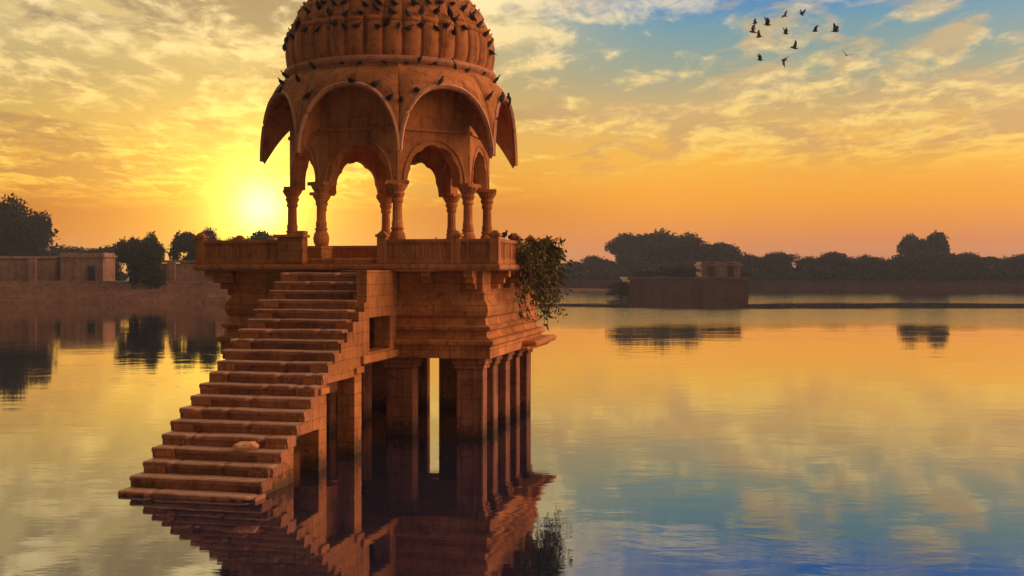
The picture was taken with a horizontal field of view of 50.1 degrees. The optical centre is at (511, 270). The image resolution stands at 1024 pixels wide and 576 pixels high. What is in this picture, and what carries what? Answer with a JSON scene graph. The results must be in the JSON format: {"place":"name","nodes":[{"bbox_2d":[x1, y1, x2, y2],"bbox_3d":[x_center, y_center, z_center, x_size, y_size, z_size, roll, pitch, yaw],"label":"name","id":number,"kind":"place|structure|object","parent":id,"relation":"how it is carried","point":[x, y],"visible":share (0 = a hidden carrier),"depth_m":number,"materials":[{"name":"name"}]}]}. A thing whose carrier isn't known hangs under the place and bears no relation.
{"place":"outdoors","nodes":[
{"label":"outdoors","id":0,"kind":"place"},
{"bbox_2d":[0,256,57,280],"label":"boundary wall","id":1,"kind":"structure","parent":0,"point":[32,268],"depth_m":133.07,"materials":[{"name":"stone"}]},
{"bbox_2d":[0,290,1023,575],"bbox_3d":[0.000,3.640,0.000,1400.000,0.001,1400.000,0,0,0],"label":"lake water","id":2,"kind":"structure","parent":0,"point":[818,432],"depth_m":21.61,"materials":[{"name":"liquid"}]},
{"bbox_2d":[118,0,556,501],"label":"stone pavilion","id":3,"kind":"structure","parent":2,"relation":"in","point":[314,336],"depth_m":24.28,"materials":[{"name":"stone"}]},
{"bbox_2d":[232,441,259,450],"bbox_3d":[-4.477,2.947,18.449,0.460,0.150,0.268,0,0,-17],"label":"broken stone","id":4,"kind":"object","parent":3,"relation":"on","point":[245,445],"visible":1,"depth_m":18.36,"materials":[{"name":"stone"}]},
{"bbox_2d":[275,84,282,93],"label":"pigeon","id":5,"kind":"object","parent":3,"relation":"on","point":[279,89],"visible":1,"depth_m":25.15,"materials":[{"name":"black"}]},
{"bbox_2d":[295,73,299,81],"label":"pigeon","id":6,"kind":"object","parent":3,"relation":"on","point":[297,77],"visible":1,"depth_m":24.77,"materials":[{"name":"black"}]},
{"bbox_2d":[295,17,300,30],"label":"pigeon","id":7,"kind":"object","parent":3,"relation":"on","point":[297,23],"visible":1,"depth_m":25.27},
{"bbox_2d":[302,5,310,13],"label":"pigeon","id":8,"kind":"object","parent":3,"relation":"on","point":[307,10],"visible":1,"depth_m":25.29,"materials":[{"name":"black"}]},
{"bbox_2d":[301,90,312,99],"bbox_3d":[-4.555,-3.922,24.375,0.288,0.214,0.132,0,0,18],"label":"pigeon","id":9,"kind":"object","parent":3,"relation":"on","point":[306,95],"visible":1,"depth_m":24.34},
{"bbox_2d":[312,23,321,33],"bbox_3d":[-4.394,-5.472,24.770,0.238,0.242,0.109,0,0,4],"label":"pigeon","id":10,"kind":"object","parent":3,"relation":"on","point":[317,28],"visible":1,"depth_m":24.74,"materials":[{"name":"grey"}]},
{"bbox_2d":[316,0,321,9],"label":"pigeon","id":11,"kind":"object","parent":3,"relation":"on","point":[318,5],"visible":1,"depth_m":25.00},
{"bbox_2d":[326,6,331,15],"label":"pigeon","id":12,"kind":"object","parent":3,"relation":"on","point":[328,11],"visible":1,"depth_m":24.72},
{"bbox_2d":[347,76,357,83],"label":"pigeon","id":13,"kind":"object","parent":3,"relation":"on","point":[350,79],"visible":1,"depth_m":23.98,"materials":[{"name":"black"}]},
{"bbox_2d":[350,21,362,28],"bbox_3d":[-3.461,-5.476,24.388,0.283,0.173,0.129,0,0,-16],"label":"pigeon","id":14,"kind":"object","parent":3,"relation":"on","point":[356,25],"visible":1,"depth_m":24.35,"materials":[{"name":"grey"}]},
{"bbox_2d":[356,9,365,15],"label":"pigeon","id":15,"kind":"object","parent":3,"relation":"on","point":[360,12],"visible":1,"depth_m":24.40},
{"bbox_2d":[368,79,380,86],"bbox_3d":[-2.998,-4.113,23.961,0.294,0.180,0.134,0,0,-29],"label":"pigeon","id":16,"kind":"object","parent":3,"relation":"on","point":[374,83],"visible":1,"depth_m":23.92,"materials":[{"name":"black"}]},
{"bbox_2d":[371,0,381,11],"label":"pigeon","id":17,"kind":"object","parent":3,"relation":"on","point":[376,7],"visible":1,"depth_m":24.44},
{"bbox_2d":[383,13,391,26],"bbox_3d":[-2.764,-5.550,24.367,0.314,0.319,0.144,0,0,43],"label":"pigeon","id":18,"kind":"object","parent":3,"relation":"on","point":[387,21],"visible":1,"depth_m":24.32,"materials":[{"name":"grey"}]},
{"bbox_2d":[386,93,392,100],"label":"pigeon","id":19,"kind":"object","parent":3,"relation":"on","point":[390,96],"visible":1,"depth_m":23.86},
{"bbox_2d":[387,5,397,14],"bbox_3d":[-2.667,-5.814,24.406,0.302,0.224,0.138,0,0,28],"label":"pigeon","id":20,"kind":"object","parent":3,"relation":"on","point":[392,10],"visible":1,"depth_m":24.38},
{"bbox_2d":[391,0,399,5],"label":"pigeon","id":21,"kind":"object","parent":3,"relation":"on","point":[394,2],"visible":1,"depth_m":24.49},
{"bbox_2d":[403,24,413,30],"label":"pigeon","id":22,"kind":"object","parent":3,"relation":"on","point":[408,27],"visible":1,"depth_m":24.40,"materials":[{"name":"grey"}]},
{"bbox_2d":[405,7,411,17],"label":"pigeon","id":23,"kind":"object","parent":3,"relation":"on","point":[407,12],"visible":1,"depth_m":24.41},
{"bbox_2d":[411,0,419,5],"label":"pigeon","id":24,"kind":"object","parent":3,"relation":"on","point":[415,2],"visible":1,"depth_m":24.62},
{"bbox_2d":[417,20,425,28],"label":"pigeon","id":25,"kind":"object","parent":3,"relation":"on","point":[421,24],"visible":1,"depth_m":24.52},
{"bbox_2d":[420,6,424,14],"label":"pigeon","id":26,"kind":"object","parent":3,"relation":"on","point":[422,10],"visible":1,"depth_m":24.64,"materials":[{"name":"black"}]},
{"bbox_2d":[433,6,439,14],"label":"pigeon","id":27,"kind":"object","parent":3,"relation":"on","point":[436,11],"visible":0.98,"depth_m":24.77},
{"bbox_2d":[433,23,440,31],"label":"pigeon","id":28,"kind":"object","parent":3,"relation":"on","point":[437,28],"visible":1,"depth_m":24.65,"materials":[{"name":"grey"}]},
{"bbox_2d":[438,76,443,85],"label":"pigeon","id":29,"kind":"object","parent":3,"relation":"on","point":[441,80],"visible":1,"depth_m":24.28,"materials":[{"name":"black"}]},
{"bbox_2d":[442,21,451,28],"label":"pigeon","id":30,"kind":"object","parent":3,"relation":"on","point":[446,25],"visible":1,"depth_m":24.80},
{"bbox_2d":[447,5,452,18],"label":"pigeon","id":31,"kind":"object","parent":3,"relation":"on","point":[450,12],"visible":1,"depth_m":24.90,"materials":[{"name":"black"}]},
{"bbox_2d":[452,27,457,35],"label":"pigeon","id":32,"kind":"object","parent":3,"relation":"on","point":[454,31],"visible":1,"depth_m":24.90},
{"bbox_2d":[452,14,459,23],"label":"pigeon","id":33,"kind":"object","parent":3,"relation":"on","point":[454,19],"visible":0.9,"depth_m":25.02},
{"bbox_2d":[460,2,468,11],"bbox_3d":[-1.132,-6.138,25.498,0.308,0.229,0.141,0,0,13],"label":"pigeon","id":34,"kind":"object","parent":3,"relation":"on","point":[463,7],"visible":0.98,"depth_m":25.45,"materials":[{"name":"black"}]},
{"bbox_2d":[469,11,476,21],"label":"pigeon","id":35,"kind":"object","parent":3,"relation":"on","point":[472,17],"visible":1,"depth_m":25.56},
{"bbox_2d":[476,18,483,27],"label":"pigeon","id":36,"kind":"object","parent":3,"relation":"on","point":[479,24],"visible":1,"depth_m":25.73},
{"bbox_2d":[485,90,493,99],"bbox_3d":[-0.528,-4.035,25.287,0.284,0.288,0.130,0,0,-31],"label":"pigeon","id":37,"kind":"object","parent":3,"relation":"on","point":[488,97],"visible":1,"depth_m":25.26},
{"bbox_2d":[499,92,504,102],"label":"pigeon","id":38,"kind":"object","parent":3,"relation":"on","point":[502,97],"visible":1,"depth_m":25.65,"materials":[{"name":"black"}]},
{"bbox_2d":[501,230,507,238],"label":"pigeon","id":39,"kind":"object","parent":3,"relation":"on","point":[504,234],"visible":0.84,"depth_m":24.15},
{"bbox_2d":[506,93,510,106],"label":"pigeon","id":40,"kind":"object","parent":3,"relation":"on","point":[508,97],"visible":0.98,"depth_m":26.46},
{"bbox_2d":[509,235,572,330],"bbox_3d":[0.764,0.270,26.797,1.050,2.381,4.409,0,0,13],"label":"hanging shrub","id":41,"kind":"object","parent":3,"relation":"hanging from","point":[543,256],"visible":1,"depth_m":26.21,"materials":[{"name":"green plant"}]},
{"bbox_2d":[620,277,750,299],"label":"stone terrace","id":42,"kind":"structure","parent":2,"relation":"in","point":[687,288],"depth_m":137.06,"materials":[{"name":"brown stone"}]},
{"bbox_2d":[606,281,628,298],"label":"shore shrub","id":43,"kind":"object","parent":42,"relation":"on","point":[621,290],"visible":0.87,"depth_m":138.97,"materials":[{"name":"green plant"}]},
{"bbox_2d":[625,271,657,276],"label":"shore shrub","id":44,"kind":"object","parent":42,"relation":"on","point":[645,273],"visible":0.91,"depth_m":140.09,"materials":[{"name":"green plant"}]},
{"bbox_2d":[654,266,698,276],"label":"shore shrub","id":45,"kind":"object","parent":42,"relation":"on","point":[676,271],"visible":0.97,"depth_m":141.18,"materials":[{"name":"green plant"}]},
{"bbox_2d":[694,261,742,276],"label":"stone hut","id":46,"kind":"object","parent":42,"relation":"on","point":[719,269],"visible":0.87,"depth_m":139.91,"materials":[{"name":"brown stone"}]},
{"bbox_2d":[706,261,715,276],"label":"door","id":47,"kind":"structure","parent":46,"relation":"in","point":[710,270],"depth_m":139.89,"materials":[{"name":"wood"}]},
{"bbox_2d":[725,261,734,276],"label":"door","id":48,"kind":"structure","parent":46,"relation":"in","point":[730,270],"depth_m":139.89,"materials":[{"name":"wood"}]},
{"bbox_2d":[741,272,753,276],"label":"shore shrub","id":49,"kind":"object","parent":42,"relation":"on","point":[744,274],"visible":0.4,"depth_m":140.76,"materials":[{"name":"green plant"}]},
{"bbox_2d":[0,0,1023,272],"label":"sky","id":50,"kind":"structure","parent":0,"point":[119,118],"materials":[{"name":"orange"}]},
{"bbox_2d":[126,278,940,290],"bbox_3d":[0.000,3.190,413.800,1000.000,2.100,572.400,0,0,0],"label":"ground","id":51,"kind":"structure","parent":0,"point":[584,289],"depth_m":202.04,"materials":[{"name":"soil"}]},
{"bbox_2d":[0,192,58,259],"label":"broad tree","id":52,"kind":"object","parent":51,"relation":"on","point":[13,217],"visible":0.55,"depth_m":143.94,"materials":[{"name":"green plant"}]},
{"bbox_2d":[20,210,52,259],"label":"broad tree","id":53,"kind":"object","parent":51,"relation":"on","point":[42,242],"visible":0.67,"depth_m":143.19,"materials":[{"name":"green plant"}]},
{"bbox_2d":[48,244,84,280],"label":"broad tree","id":54,"kind":"object","parent":51,"relation":"on","point":[55,251],"visible":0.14,"depth_m":167.16,"materials":[{"name":"green plant"}]},
{"bbox_2d":[63,245,89,252],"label":"broad tree","id":55,"kind":"object","parent":51,"relation":"on","point":[74,247],"visible":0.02,"depth_m":169.41,"materials":[{"name":"green plant"}]},
{"bbox_2d":[86,245,131,280],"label":"broad tree","id":56,"kind":"object","parent":51,"relation":"on","point":[121,276],"visible":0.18,"depth_m":167.15,"materials":[{"name":"green plant"}]},
{"bbox_2d":[0,281,230,301],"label":"stone embankment","id":57,"kind":"structure","parent":51,"relation":"on","point":[100,291],"depth_m":128.50,"materials":[{"name":"brown stone"}]},
{"bbox_2d":[57,253,117,280],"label":"stone hut","id":58,"kind":"object","parent":57,"relation":"on","point":[87,266],"visible":0.87,"depth_m":133.00,"materials":[{"name":"brown stone"}]},
{"bbox_2d":[86,265,96,280],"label":"door","id":59,"kind":"structure","parent":58,"relation":"in","point":[91,270],"depth_m":132.90,"materials":[{"name":"wood"}]},
{"bbox_2d":[112,236,151,288],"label":"broad tree","id":60,"kind":"object","parent":57,"relation":"on","point":[130,247],"visible":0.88,"depth_m":128.78,"materials":[{"name":"green plant"}]},
{"bbox_2d":[134,231,166,288],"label":"broad tree","id":61,"kind":"object","parent":57,"relation":"on","point":[151,273],"visible":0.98,"depth_m":128.91,"materials":[{"name":"green plant"}]},
{"bbox_2d":[160,260,212,280],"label":"boundary wall","id":62,"kind":"structure","parent":57,"relation":"on","point":[177,270],"depth_m":134.06,"materials":[{"name":"stone"}]},
{"bbox_2d":[167,230,195,263],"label":"broad tree","id":63,"kind":"object","parent":51,"relation":"on","point":[180,243],"visible":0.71,"depth_m":137.22,"materials":[{"name":"green plant"}]},
{"bbox_2d":[191,226,220,263],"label":"broad tree","id":64,"kind":"object","parent":51,"relation":"on","point":[209,232],"visible":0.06,"depth_m":138.05,"materials":[{"name":"green plant"}]},
{"bbox_2d":[247,229,276,239],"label":"broad tree","id":65,"kind":"object","parent":51,"relation":"on","point":[259,235],"visible":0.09,"depth_m":151.25,"materials":[{"name":"green plant"}]},
{"bbox_2d":[559,261,589,273],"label":"broad tree","id":66,"kind":"object","parent":51,"relation":"on","point":[578,266],"visible":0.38,"depth_m":213.91,"materials":[{"name":"green plant"}]},
{"bbox_2d":[580,255,617,270],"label":"broad tree","id":67,"kind":"object","parent":51,"relation":"on","point":[593,261],"visible":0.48,"depth_m":216.34,"materials":[{"name":"green plant"}]},
{"bbox_2d":[604,232,653,276],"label":"broad tree","id":68,"kind":"object","parent":51,"relation":"on","point":[626,248],"visible":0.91,"depth_m":210.50,"materials":[{"name":"green plant"}]},
{"bbox_2d":[615,228,680,268],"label":"broad tree","id":69,"kind":"object","parent":51,"relation":"on","point":[652,254],"visible":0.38,"depth_m":217.03,"materials":[{"name":"green plant"}]},
{"bbox_2d":[662,232,719,272],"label":"broad tree","id":70,"kind":"object","parent":51,"relation":"on","point":[691,247],"visible":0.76,"depth_m":210.18,"materials":[{"name":"green plant"}]},
{"bbox_2d":[704,242,745,272],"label":"broad tree","id":71,"kind":"object","parent":51,"relation":"on","point":[724,252],"visible":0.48,"depth_m":211.19,"materials":[{"name":"green plant"}]},
{"bbox_2d":[729,253,770,272],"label":"broad tree","id":72,"kind":"object","parent":51,"relation":"on","point":[752,263],"visible":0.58,"depth_m":212.63,"materials":[{"name":"green plant"}]},
{"bbox_2d":[759,251,799,270],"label":"broad tree","id":73,"kind":"object","parent":51,"relation":"on","point":[782,259],"visible":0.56,"depth_m":213.52,"materials":[{"name":"green plant"}]},
{"bbox_2d":[542,259,1023,287],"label":"scrub","id":74,"kind":"object","parent":51,"relation":"on","point":[857,272],"visible":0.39,"depth_m":207.36,"materials":[{"name":"green plant"}]},
{"bbox_2d":[546,280,1023,289],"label":"shore wall","id":75,"kind":"structure","parent":51,"relation":"on","point":[874,285],"depth_m":205.27,"materials":[{"name":"stone"}]},
{"bbox_2d":[793,256,827,279],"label":"broad tree","id":76,"kind":"object","parent":51,"relation":"on","point":[808,262],"visible":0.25,"depth_m":212.49,"materials":[{"name":"green plant"}]},
{"bbox_2d":[814,251,859,279],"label":"broad tree","id":77,"kind":"object","parent":51,"relation":"on","point":[833,259],"visible":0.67,"depth_m":213.98,"materials":[{"name":"green plant"}]},
{"bbox_2d":[838,254,888,275],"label":"broad tree","id":78,"kind":"object","parent":51,"relation":"on","point":[865,260],"visible":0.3,"depth_m":214.01,"materials":[{"name":"green plant"}]},
{"bbox_2d":[882,259,894,273],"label":"broad tree","id":79,"kind":"object","parent":51,"relation":"on","point":[890,263],"visible":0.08,"depth_m":211.56,"materials":[{"name":"green plant"}]},
{"bbox_2d":[889,233,932,271],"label":"broad tree","id":80,"kind":"object","parent":51,"relation":"on","point":[910,247],"visible":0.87,"depth_m":210.50,"materials":[{"name":"green plant"}]},
{"bbox_2d":[918,230,967,270],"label":"broad tree","id":81,"kind":"object","parent":51,"relation":"on","point":[937,253],"visible":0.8,"depth_m":211.38,"materials":[{"name":"green plant"}]},
{"bbox_2d":[956,252,987,274],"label":"broad tree","id":82,"kind":"object","parent":51,"relation":"on","point":[972,260],"visible":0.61,"depth_m":211.90,"materials":[{"name":"green plant"}]},
{"bbox_2d":[973,255,1021,269],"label":"broad tree","id":83,"kind":"object","parent":51,"relation":"on","point":[991,261],"visible":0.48,"depth_m":213.03,"materials":[{"name":"green plant"}]},
{"bbox_2d":[993,254,1023,272],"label":"broad tree","id":84,"kind":"object","parent":51,"relation":"on","point":[1018,259],"visible":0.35,"depth_m":212.38,"materials":[{"name":"green plant"}]},
{"bbox_2d":[763,17,770,25],"bbox_3d":[13.986,-13.642,59.949,0.468,0.487,0.397,1,17,-11],"label":"flying bird","id":85,"kind":"object","parent":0,"point":[767,21],"visible":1,"depth_m":59.94},
{"bbox_2d":[781,57,787,66],"bbox_3d":[15.167,-11.679,60.938,0.429,0.650,0.291,-7,42,-26],"label":"flying bird","id":86,"kind":"object","parent":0,"point":[783,60],"visible":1,"depth_m":61.00},
{"bbox_2d":[791,40,797,48],"bbox_3d":[15.724,-12.538,61.079,0.448,0.435,0.520,8,-30,-11],"label":"flying bird","id":87,"kind":"object","parent":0,"point":[794,45],"visible":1,"depth_m":60.97},
{"bbox_2d":[831,23,838,31],"bbox_3d":[17.689,-13.268,59.917,0.488,0.473,0.565,-6,29,-6],"label":"flying bird","id":88,"kind":"object","parent":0,"point":[835,28],"visible":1,"depth_m":59.95}
]}

